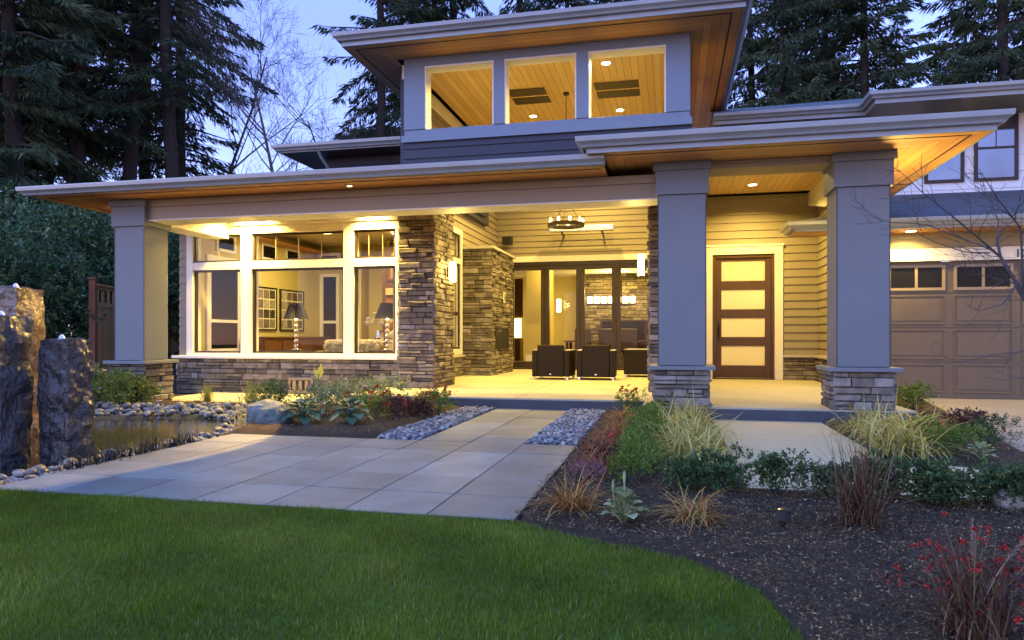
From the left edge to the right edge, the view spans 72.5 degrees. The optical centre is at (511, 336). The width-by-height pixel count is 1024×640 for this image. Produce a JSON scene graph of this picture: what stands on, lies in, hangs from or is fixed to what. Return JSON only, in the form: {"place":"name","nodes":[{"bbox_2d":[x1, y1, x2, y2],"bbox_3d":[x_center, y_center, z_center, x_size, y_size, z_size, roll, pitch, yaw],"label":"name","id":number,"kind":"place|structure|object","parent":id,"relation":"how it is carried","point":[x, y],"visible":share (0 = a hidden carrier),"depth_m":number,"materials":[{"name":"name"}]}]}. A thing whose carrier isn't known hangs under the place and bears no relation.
{"place":"outdoors","nodes":[
{"label":"outdoors","id":0,"kind":"place"},
{"bbox_2d":[0,418,231,476],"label":"pond water","id":1,"kind":"structure","parent":0,"point":[108,432],"depth_m":8.15,"materials":[{"name":"brown liquid"}]},
{"bbox_2d":[171,392,340,403],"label":"side walk","id":2,"kind":"structure","parent":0,"point":[220,396],"depth_m":11.66,"materials":[{"name":"concrete"}]},
{"bbox_2d":[0,408,576,521],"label":"patio","id":3,"kind":"structure","parent":0,"point":[490,464],"depth_m":5.27,"materials":[{"name":"concrete"}]},
{"bbox_2d":[279,350,314,350],"bbox_3d":[-4.199,0.500,13.674,0.500,0.480,0.500,0,0,13],"label":"side table","id":4,"kind":"object","parent":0,"point":[296,350],"visible":0.1,"depth_m":13.45,"materials":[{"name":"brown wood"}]},
{"bbox_2d":[283,303,308,349],"bbox_3d":[-4.210,-0.190,13.625,0.490,0.900,0.490,0,0,13],"label":"table lamp","id":5,"kind":"object","parent":4,"relation":"on","point":[295,311],"visible":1,"depth_m":13.50,"materials":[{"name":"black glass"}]},
{"bbox_2d":[0,485,803,639],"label":"grass","id":6,"kind":"structure","parent":0,"point":[68,509],"depth_m":2.97,"materials":[{"name":"plant"}]},
{"bbox_2d":[93,354,866,519],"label":"ground","id":7,"kind":"structure","parent":0,"point":[175,392],"depth_m":9.43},
{"bbox_2d":[0,314,33,469],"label":"fountain stone","id":8,"kind":"object","parent":7,"relation":"on","point":[16,391],"visible":0.77,"depth_m":5.89,"materials":[{"name":"stone"}]},
{"bbox_2d":[0,285,45,449],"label":"fountain stone","id":9,"kind":"object","parent":7,"relation":"on","point":[22,301],"visible":0.31,"depth_m":6.80,"materials":[{"name":"stone"}]},
{"bbox_2d":[0,0,71,228],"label":"conifer tree","id":10,"kind":"object","parent":7,"relation":"on","point":[32,165],"visible":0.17,"depth_m":23.59,"materials":[{"name":"green plant"}]},
{"bbox_2d":[0,208,106,338],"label":"laurel bush","id":11,"kind":"object","parent":7,"relation":"on","point":[9,277],"visible":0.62,"depth_m":13.93,"materials":[{"name":"green plant"}]},
{"bbox_2d":[0,179,112,339],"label":"laurel bush","id":12,"kind":"object","parent":7,"relation":"on","point":[6,208],"visible":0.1,"depth_m":17.07,"materials":[{"name":"green plant"}]},
{"bbox_2d":[37,337,94,464],"bbox_3d":[-3.892,0.730,6.106,0.344,1.447,0.308,0,0,13],"label":"fountain stone","id":13,"kind":"object","parent":7,"relation":"on","point":[65,403],"visible":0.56,"depth_m":5.99,"materials":[{"name":"stone"}]},
{"bbox_2d":[0,0,145,244],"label":"conifer tree","id":14,"kind":"object","parent":7,"relation":"on","point":[17,148],"visible":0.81,"depth_m":22.91,"materials":[{"name":"green plant"}]},
{"bbox_2d":[1,201,179,340],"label":"laurel bush","id":15,"kind":"object","parent":7,"relation":"on","point":[98,253],"visible":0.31,"depth_m":15.89,"materials":[{"name":"green plant"}]},
{"bbox_2d":[0,0,188,254],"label":"conifer tree","id":16,"kind":"object","parent":7,"relation":"on","point":[52,175],"visible":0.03,"depth_m":29.96,"materials":[{"name":"green plant"}]},
{"bbox_2d":[0,0,197,338],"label":"conifer tree","id":17,"kind":"object","parent":7,"relation":"on","point":[77,147],"visible":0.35,"depth_m":25.72,"materials":[{"name":"green plant"}]},
{"bbox_2d":[23,0,214,180],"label":"conifer tree","id":18,"kind":"object","parent":7,"relation":"on","point":[130,161],"visible":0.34,"depth_m":26.89,"materials":[{"name":"green plant"}]},
{"bbox_2d":[87,277,179,368],"bbox_3d":[-9.045,-0.135,18.366,0.160,2.110,8.960,0,0,-8],"label":"garden fence","id":19,"kind":"object","parent":7,"relation":"on","point":[101,336],"visible":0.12,"depth_m":14.45,"materials":[{"name":"brown wood"}]},
{"bbox_2d":[45,0,233,179],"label":"conifer tree","id":20,"kind":"object","parent":7,"relation":"on","point":[204,148],"visible":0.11,"depth_m":30.85,"materials":[{"name":"green plant"}]},
{"bbox_2d":[86,0,267,177],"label":"conifer tree","id":21,"kind":"object","parent":7,"relation":"on","point":[168,64],"visible":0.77,"depth_m":25.79,"materials":[{"name":"green plant"}]},
{"bbox_2d":[86,0,279,180],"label":"conifer tree","id":22,"kind":"object","parent":7,"relation":"on","point":[204,160],"visible":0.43,"depth_m":30.03,"materials":[{"name":"green plant"}]},
{"bbox_2d":[156,0,366,171],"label":"bare tree","id":23,"kind":"object","parent":7,"relation":"on","point":[255,103],"visible":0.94,"depth_m":24.61,"materials":[{"name":"plant"}]},
{"bbox_2d":[94,397,458,438],"bbox_3d":[-4.245,1.000,9.490,6.996,0.101,3.319,0,0,17],"label":"mulch bed","id":24,"kind":"object","parent":7,"relation":"on","point":[328,431],"visible":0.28,"depth_m":7.60,"materials":[{"name":"brown soil"}]},
{"bbox_2d":[91,366,167,406],"bbox_3d":[-5.883,0.806,10.309,1.676,0.770,1.808,0,0,22],"label":"spreading juniper","id":25,"kind":"object","parent":24,"relation":"on","point":[120,382],"visible":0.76,"depth_m":10.09,"materials":[{"name":"plant"}]},
{"bbox_2d":[235,375,296,407],"bbox_3d":[-3.027,0.750,8.673,0.772,0.572,0.677,0,0,21],"label":"dwarf pine","id":26,"kind":"object","parent":24,"relation":"on","point":[272,385],"visible":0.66,"depth_m":8.59,"materials":[{"name":"green plant"}]},
{"bbox_2d":[245,399,292,424],"bbox_3d":[-2.776,0.916,7.978,0.575,0.402,0.463,0,0,13],"label":"boulder","id":27,"kind":"object","parent":24,"relation":"on","point":[266,411],"visible":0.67,"depth_m":7.81,"materials":[{"name":"stone"}]},
{"bbox_2d":[281,398,320,424],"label":"hosta","id":28,"kind":"object","parent":24,"relation":"on","point":[304,420],"visible":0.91,"depth_m":7.81,"materials":[{"name":"green plant"}]},
{"bbox_2d":[293,377,347,414],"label":"variegated shrub","id":29,"kind":"object","parent":24,"relation":"on","point":[328,392],"visible":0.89,"depth_m":8.64,"materials":[{"name":"green plant"}]},
{"bbox_2d":[329,397,373,424],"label":"hosta","id":30,"kind":"object","parent":24,"relation":"on","point":[352,416],"visible":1,"depth_m":7.82,"materials":[{"name":"green plant"}]},
{"bbox_2d":[353,372,413,402],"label":"pale leaved shrub","id":31,"kind":"object","parent":24,"relation":"on","point":[393,386],"visible":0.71,"depth_m":9.74,"materials":[{"name":"green plant"}]},
{"bbox_2d":[374,389,415,419],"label":"red flower plant","id":32,"kind":"object","parent":24,"relation":"on","point":[395,399],"visible":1,"depth_m":8.22,"materials":[{"name":"brown plant"}]},
{"bbox_2d":[202,0,374,174],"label":"bare tree","id":33,"kind":"object","parent":7,"relation":"on","point":[232,167],"visible":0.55,"depth_m":30.89,"materials":[{"name":"plant"}]},
{"bbox_2d":[225,22,379,163],"bbox_3d":[-8.182,-5.200,26.876,6.494,12.450,5.012,0,0,13],"label":"bare tree","id":34,"kind":"object","parent":7,"relation":"on","point":[303,122],"visible":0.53,"depth_m":26.57,"materials":[{"name":"plant"}]},
{"bbox_2d":[7,402,606,482],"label":"pebbles","id":35,"kind":"object","parent":7,"relation":"on","point":[567,427],"visible":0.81,"depth_m":7.89,"materials":[{"name":"gravel"}]},
{"bbox_2d":[309,0,431,139],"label":"conifer tree","id":36,"kind":"object","parent":7,"relation":"on","point":[381,100],"visible":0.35,"depth_m":31.02,"materials":[{"name":"green plant"}]},
{"bbox_2d":[333,0,461,139],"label":"conifer tree","id":37,"kind":"object","parent":7,"relation":"on","point":[397,21],"visible":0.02,"depth_m":35.67,"materials":[{"name":"green plant"}]},
{"bbox_2d":[369,0,494,136],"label":"conifer tree","id":38,"kind":"object","parent":7,"relation":"on","point":[453,11],"visible":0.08,"depth_m":33.57,"materials":[{"name":"green plant"}]},
{"bbox_2d":[515,279,522,360],"bbox_3d":[-0.175,-0.505,22.654,1.000,2.750,0.500,0,0,13],"label":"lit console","id":39,"kind":"object","parent":7,"relation":"on","point":[518,313],"visible":0.31,"depth_m":22.69,"materials":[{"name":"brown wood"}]},
{"bbox_2d":[15,0,1023,410],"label":"house","id":40,"kind":"structure","parent":7,"relation":"on","point":[785,268],"depth_m":11.59,"materials":[{"name":"paint"}]},
{"bbox_2d":[259,286,276,329],"bbox_3d":[-5.489,-0.620,15.429,0.045,0.960,1.050,0,0,13],"label":"collage frame","id":41,"kind":"object","parent":40,"relation":"attached to","point":[267,308],"visible":0.58,"depth_m":15.58,"materials":[{"name":"black metal"}]},
{"bbox_2d":[206,237,340,350],"bbox_3d":[-5.374,-0.815,15.678,0.594,2.570,4.365,0,0,22],"label":"interior window","id":42,"kind":"structure","parent":40,"relation":"in","point":[222,288],"depth_m":14.35,"materials":[{"name":"white paint"}]},
{"bbox_2d":[279,289,303,330],"bbox_3d":[-5.223,-0.620,16.599,0.045,0.960,1.050,0,0,13],"label":"collage frame","id":43,"kind":"object","parent":40,"relation":"attached to","point":[287,297],"visible":0.7,"depth_m":16.43,"materials":[{"name":"black metal"}]},
{"bbox_2d":[186,216,399,356],"bbox_3d":[-3.962,-0.877,12.553,4.220,2.446,0.260,0,0,13],"label":"living room window","id":44,"kind":"structure","parent":40,"relation":"in","point":[249,265],"depth_m":12.48,"materials":[{"name":"beige paint"}]},
{"bbox_2d":[259,337,330,350],"bbox_3d":[-5.091,0.370,15.979,0.556,0.740,3.000,0,0,13],"label":"console dresser","id":45,"kind":"object","parent":40,"relation":"on","point":[287,343],"visible":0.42,"depth_m":15.52,"materials":[{"name":"red wood"}]},
{"bbox_2d":[319,344,383,350],"bbox_3d":[-3.084,0.440,14.225,1.570,0.600,0.870,0,0,13],"label":"sofa","id":46,"kind":"object","parent":40,"relation":"on","point":[381,347],"visible":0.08,"depth_m":13.76,"materials":[{"name":"brown fabric"}]},
{"bbox_2d":[324,339,384,351],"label":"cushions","id":47,"kind":"object","parent":46,"relation":"on","point":[362,347],"visible":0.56,"depth_m":13.78,"materials":[{"name":"fabric"}]},
{"bbox_2d":[368,350,392,351],"bbox_3d":[-2.385,0.500,13.261,0.500,0.480,0.500,0,0,13],"label":"side table","id":48,"kind":"object","parent":40,"relation":"on","point":[380,351],"visible":0.09,"depth_m":13.07,"materials":[{"name":"brown wood"}]},
{"bbox_2d":[374,303,392,349],"bbox_3d":[-2.374,-0.190,13.309,0.490,0.900,0.490,0,0,13],"label":"table lamp","id":49,"kind":"object","parent":48,"relation":"on","point":[385,311],"visible":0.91,"depth_m":13.18,"materials":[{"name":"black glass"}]},
{"bbox_2d":[382,246,392,348],"bbox_3d":[-2.298,-0.670,16.302,1.320,2.820,0.630,0,0,13],"label":"china cabinet","id":50,"kind":"object","parent":40,"relation":"on","point":[387,285],"visible":0.16,"depth_m":16.15,"materials":[{"name":"red wood"}]},
{"bbox_2d":[453,226,465,357],"bbox_3d":[-1.462,-0.966,14.435,0.260,2.828,2.700,0,0,13],"label":"side window","id":51,"kind":"structure","parent":40,"relation":"in","point":[458,350],"depth_m":15.53,"materials":[{"name":"beige paint"}]},
{"bbox_2d":[509,86,552,104],"bbox_3d":[0.351,-4.750,13.817,0.790,0.017,0.900,0,0,13],"label":"ceiling heater","id":52,"kind":"object","parent":40,"relation":"attached to","point":[531,95],"visible":0.91,"depth_m":13.77,"materials":[{"name":"brown metal"}]},
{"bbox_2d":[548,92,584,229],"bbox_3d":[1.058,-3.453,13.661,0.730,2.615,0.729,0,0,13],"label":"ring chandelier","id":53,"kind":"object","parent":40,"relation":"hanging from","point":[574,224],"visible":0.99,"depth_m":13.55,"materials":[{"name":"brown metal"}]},
{"bbox_2d":[512,253,648,369],"bbox_3d":[2.137,-0.630,18.269,4.535,2.999,0.145,0,0,13],"label":"folding door","id":54,"kind":"structure","parent":40,"relation":"in","point":[616,262],"depth_m":18.31,"materials":[{"name":"wood"}]},
{"bbox_2d":[592,79,641,98],"bbox_3d":[2.028,-4.750,13.435,0.890,0.017,0.900,0,0,13],"label":"ceiling heater","id":55,"kind":"object","parent":40,"relation":"attached to","point":[618,88],"visible":1,"depth_m":13.39,"materials":[{"name":"brown metal"}]},
{"bbox_2d":[601,320,645,348],"bbox_3d":[3.704,-0.015,23.248,1.700,1.070,0.220,0,0,13],"label":"dining fireplace","id":56,"kind":"object","parent":40,"relation":"attached to","point":[639,326],"visible":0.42,"depth_m":23.10,"materials":[{"name":"black glass"}]},
{"bbox_2d":[712,254,774,379],"bbox_3d":[4.728,-0.403,14.302,1.210,2.543,0.190,0,0,13],"label":"front door","id":57,"kind":"structure","parent":40,"relation":"in","point":[742,285],"depth_m":14.32,"materials":[{"name":"brown wood"}]},
{"bbox_2d":[924,151,963,183],"bbox_3d":[8.038,-3.460,13.005,0.660,1.200,0.070,0,0,13],"label":"upper window","id":58,"kind":"structure","parent":40,"relation":"in","point":[942,174],"depth_m":12.97,"materials":[{"name":"glass"}]},
{"bbox_2d":[891,260,1023,398],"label":"garage door","id":59,"kind":"structure","parent":40,"relation":"in","point":[927,303],"depth_m":11.41,"materials":[{"name":"beige paint"}]},
{"bbox_2d":[973,113,1018,181],"bbox_3d":[8.872,-3.460,12.815,0.710,1.200,0.070,0,0,13],"label":"upper window","id":60,"kind":"structure","parent":40,"relation":"in","point":[996,155],"depth_m":12.79,"materials":[{"name":"blue glass"}]},
{"bbox_2d":[510,0,616,11],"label":"conifer tree","id":61,"kind":"object","parent":7,"relation":"on","point":[567,4],"visible":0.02,"depth_m":35.51,"materials":[{"name":"green plant"}]},
{"bbox_2d":[728,0,813,108],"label":"conifer tree","id":62,"kind":"object","parent":7,"relation":"on","point":[750,93],"visible":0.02,"depth_m":32.94,"materials":[{"name":"green plant"}]},
{"bbox_2d":[728,0,850,108],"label":"conifer tree","id":63,"kind":"object","parent":7,"relation":"on","point":[781,95],"visible":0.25,"depth_m":29.38,"materials":[{"name":"green plant"}]},
{"bbox_2d":[755,4,909,262],"bbox_3d":[15.109,-12.325,33.974,9.336,27.311,9.110,0,0,-11],"label":"conifer tree","id":64,"kind":"object","parent":7,"relation":"on","point":[826,34],"visible":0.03,"depth_m":33.09,"materials":[{"name":"green plant"}]},
{"bbox_2d":[785,0,954,262],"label":"conifer tree","id":65,"kind":"object","parent":7,"relation":"on","point":[863,20],"visible":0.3,"depth_m":29.66,"materials":[{"name":"green plant"}]},
{"bbox_2d":[859,0,940,262],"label":"conifer tree","id":66,"kind":"object","parent":7,"relation":"on","point":[897,30],"visible":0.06,"depth_m":43.65,"materials":[{"name":"green plant"}]},
{"bbox_2d":[824,400,1023,474],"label":"mulch bed","id":67,"kind":"object","parent":7,"relation":"on","point":[965,460],"visible":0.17,"depth_m":6.01,"materials":[{"name":"brown soil"}]},
{"bbox_2d":[812,390,910,440],"bbox_3d":[3.759,0.946,7.311,1.146,0.785,1.185,0,0,16],"label":"golden grass clump","id":68,"kind":"object","parent":67,"relation":"on","point":[860,421],"visible":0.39,"depth_m":7.29,"materials":[{"name":"plant"}]},
{"bbox_2d":[839,400,940,442],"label":"golden grass clump","id":69,"kind":"object","parent":67,"relation":"on","point":[879,423],"visible":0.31,"depth_m":6.72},
{"bbox_2d":[824,387,978,466],"bbox_3d":[3.316,0.901,5.926,1.113,1.051,1.320,0,0,-13],"label":"golden grass clump","id":70,"kind":"object","parent":67,"relation":"on","point":[909,444],"visible":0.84,"depth_m":5.83,"materials":[{"name":"plant"}]},
{"bbox_2d":[895,379,935,410],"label":"shrub","id":71,"kind":"object","parent":67,"relation":"on","point":[911,396],"visible":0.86,"depth_m":9.04,"materials":[{"name":"green plant"}]},
{"bbox_2d":[931,420,990,454],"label":"shrub","id":72,"kind":"object","parent":67,"relation":"on","point":[954,433],"visible":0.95,"depth_m":5.82,"materials":[{"name":"green plant"}]},
{"bbox_2d":[940,406,1006,435],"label":"bronze groundcover","id":73,"kind":"object","parent":67,"relation":"on","point":[963,420],"visible":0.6,"depth_m":7.09,"materials":[{"name":"brown plant"}]},
{"bbox_2d":[960,411,1023,450],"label":"dark heather","id":74,"kind":"object","parent":67,"relation":"on","point":[993,430],"visible":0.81,"depth_m":6.08,"materials":[{"name":"green plant"}]},
{"bbox_2d":[895,0,1023,261],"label":"conifer tree","id":75,"kind":"object","parent":7,"relation":"on","point":[962,68],"visible":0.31,"depth_m":27.34,"materials":[{"name":"green plant"}]},
{"bbox_2d":[920,0,1009,260],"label":"conifer tree","id":76,"kind":"object","parent":7,"relation":"on","point":[943,67],"visible":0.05,"depth_m":41.43,"materials":[{"name":"green plant"}]},
{"bbox_2d":[0,0,1022,333],"label":"sky","id":77,"kind":"structure","parent":0,"point":[334,13],"materials":[{"name":"blue"}]},
{"bbox_2d":[95,398,1023,639],"bbox_3d":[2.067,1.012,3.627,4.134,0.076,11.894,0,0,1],"label":"mulch bed","id":78,"kind":"object","parent":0,"point":[593,533],"visible":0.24,"depth_m":3.35,"materials":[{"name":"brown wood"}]},
{"bbox_2d":[512,459,622,522],"bbox_3d":[0.321,0.932,4.048,0.750,0.397,0.678,0,0,-38],"label":"orange grass clump","id":79,"kind":"object","parent":78,"relation":"on","point":[574,502],"visible":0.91,"depth_m":4.00,"materials":[{"name":"plant"}]},
{"bbox_2d":[566,457,609,479],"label":"pink heather","id":80,"kind":"object","parent":78,"relation":"on","point":[593,467],"visible":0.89,"depth_m":4.89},
{"bbox_2d":[557,430,623,476],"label":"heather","id":81,"kind":"object","parent":78,"relation":"on","point":[601,457],"visible":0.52,"depth_m":5.26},
{"bbox_2d":[600,471,649,522],"bbox_3d":[0.606,0.867,3.735,0.263,0.293,0.239,0,0,13],"label":"pale heuchera","id":82,"kind":"object","parent":78,"relation":"on","point":[624,496],"visible":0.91,"depth_m":3.73,"materials":[{"name":"green plant"}]},
{"bbox_2d":[604,443,665,483],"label":"shrub","id":83,"kind":"object","parent":78,"relation":"on","point":[632,464],"visible":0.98,"depth_m":4.79,"materials":[{"name":"green plant"}]},
{"bbox_2d":[610,434,666,468],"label":"shrub","id":84,"kind":"object","parent":78,"relation":"on","point":[644,446],"visible":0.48,"depth_m":5.17,"materials":[{"name":"green plant"}]},
{"bbox_2d":[656,451,709,492],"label":"hedge boxwood","id":85,"kind":"object","parent":78,"relation":"on","point":[682,468],"visible":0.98,"depth_m":4.53,"materials":[{"name":"green plant"}]},
{"bbox_2d":[632,395,745,461],"bbox_3d":[1.417,0.922,5.863,1.137,0.905,0.958,0,0,-17],"label":"golden grass clump","id":86,"kind":"object","parent":78,"relation":"on","point":[667,439],"visible":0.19,"depth_m":5.90,"materials":[{"name":"plant"}]},
{"bbox_2d":[621,406,769,482],"bbox_3d":[1.379,0.954,5.366,1.217,0.834,1.260,0,0,-12],"label":"golden grass clump","id":87,"kind":"object","parent":78,"relation":"on","point":[687,450],"visible":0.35,"depth_m":5.36,"materials":[{"name":"plant"}]},
{"bbox_2d":[644,479,754,538],"bbox_3d":[0.950,0.998,3.779,0.682,0.410,0.677,0,0,-5],"label":"orange grass clump","id":88,"kind":"object","parent":78,"relation":"on","point":[692,512],"visible":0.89,"depth_m":3.77,"materials":[{"name":"plant"}]},
{"bbox_2d":[656,399,764,451],"bbox_3d":[1.690,0.942,6.419,1.207,0.742,1.093,0,0,-12],"label":"golden grass clump","id":89,"kind":"object","parent":78,"relation":"on","point":[696,428],"visible":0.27,"depth_m":6.37,"materials":[{"name":"plant"}]},
{"bbox_2d":[692,441,762,491],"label":"hedge boxwood","id":90,"kind":"object","parent":78,"relation":"on","point":[725,467],"visible":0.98,"depth_m":4.51,"materials":[{"name":"green plant"}]},
{"bbox_2d":[744,448,818,494],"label":"hedge boxwood","id":91,"kind":"object","parent":78,"relation":"on","point":[773,462],"visible":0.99,"depth_m":4.41,"materials":[{"name":"green plant"}]},
{"bbox_2d":[793,457,851,497],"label":"hedge boxwood","id":92,"kind":"object","parent":78,"relation":"on","point":[823,476],"visible":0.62,"depth_m":4.34,"materials":[{"name":"green plant"}]},
{"bbox_2d":[783,417,937,532],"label":"purple fountain grass","id":93,"kind":"object","parent":78,"relation":"on","point":[861,509],"depth_m":3.68,"materials":[{"name":"plant"}]},
{"bbox_2d":[853,445,928,502],"bbox_3d":[2.335,0.851,4.296,0.413,0.367,0.450,0,0,-32],"label":"hedge boxwood","id":94,"kind":"object","parent":78,"relation":"on","point":[906,468],"visible":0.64,"depth_m":4.21,"materials":[{"name":"green plant"}]},
{"bbox_2d":[894,454,961,501],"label":"hedge boxwood","id":95,"kind":"object","parent":78,"relation":"on","point":[926,467],"visible":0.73,"depth_m":4.13,"materials":[{"name":"green plant"}]},
{"bbox_2d":[848,146,1023,386],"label":"bare maple","id":96,"kind":"object","parent":78,"relation":"on","point":[1018,287],"visible":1,"depth_m":4.30,"materials":[{"name":"plant"}]},
{"bbox_2d":[864,512,1023,639],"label":"purple fountain grass","id":97,"kind":"object","parent":78,"relation":"on","point":[972,623],"depth_m":2.27,"materials":[{"name":"plant"}]},
{"bbox_2d":[875,540,1023,618],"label":"red berry shrub","id":98,"kind":"object","parent":78,"relation":"on","point":[899,568],"visible":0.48,"depth_m":2.51,"materials":[{"name":"brown plant"}]},
{"bbox_2d":[920,467,994,508],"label":"hedge boxwood","id":99,"kind":"object","parent":78,"relation":"on","point":[951,495],"visible":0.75,"depth_m":4.06,"materials":[{"name":"green plant"}]},
{"bbox_2d":[919,511,1023,633],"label":"red berry shrub","id":100,"kind":"object","parent":78,"relation":"on","point":[1004,544],"visible":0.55,"depth_m":2.35,"materials":[{"name":"brown plant"}]},
{"bbox_2d":[953,455,1023,504],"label":"hedge boxwood","id":101,"kind":"object","parent":78,"relation":"on","point":[991,471],"visible":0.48,"depth_m":4.13,"materials":[{"name":"green plant"}]},
{"bbox_2d":[988,463,1023,509],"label":"hedge boxwood","id":102,"kind":"object","parent":78,"relation":"on","point":[1018,481],"visible":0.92,"depth_m":4.02,"materials":[{"name":"green plant"}]},
{"bbox_2d":[346,369,915,424],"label":"porch floor","id":103,"kind":"structure","parent":0,"point":[778,400],"depth_m":10.32,"materials":[{"name":"concrete"}]},
{"bbox_2d":[532,345,575,379],"bbox_3d":[0.869,0.520,14.446,0.770,0.700,0.724,0,0,16],"label":"club chair","id":104,"kind":"object","parent":103,"relation":"on","point":[553,361],"visible":0.99,"depth_m":14.11,"materials":[{"name":"wicker"}]},
{"bbox_2d":[577,345,616,379],"bbox_3d":[1.738,0.520,14.299,0.770,0.700,0.724,0,0,11],"label":"club chair","id":105,"kind":"object","parent":103,"relation":"on","point":[596,360],"visible":0.99,"depth_m":13.95,"materials":[{"name":"wicker"}]},
{"bbox_2d":[624,348,648,376],"bbox_3d":[2.850,0.520,15.299,0.724,0.700,0.770,0,0,15],"label":"club chair","id":106,"kind":"object","parent":103,"relation":"on","point":[635,360],"visible":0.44,"depth_m":14.96,"materials":[{"name":"wicker"}]},
{"bbox_2d":[713,419,989,498],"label":"front walk","id":107,"kind":"structure","parent":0,"point":[779,436],"depth_m":6.73,"materials":[{"name":"concrete"}]},
{"bbox_2d":[898,397,1023,451],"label":"driveway","id":108,"kind":"structure","parent":0,"point":[1009,407],"depth_m":9.86,"materials":[{"name":"concrete"}]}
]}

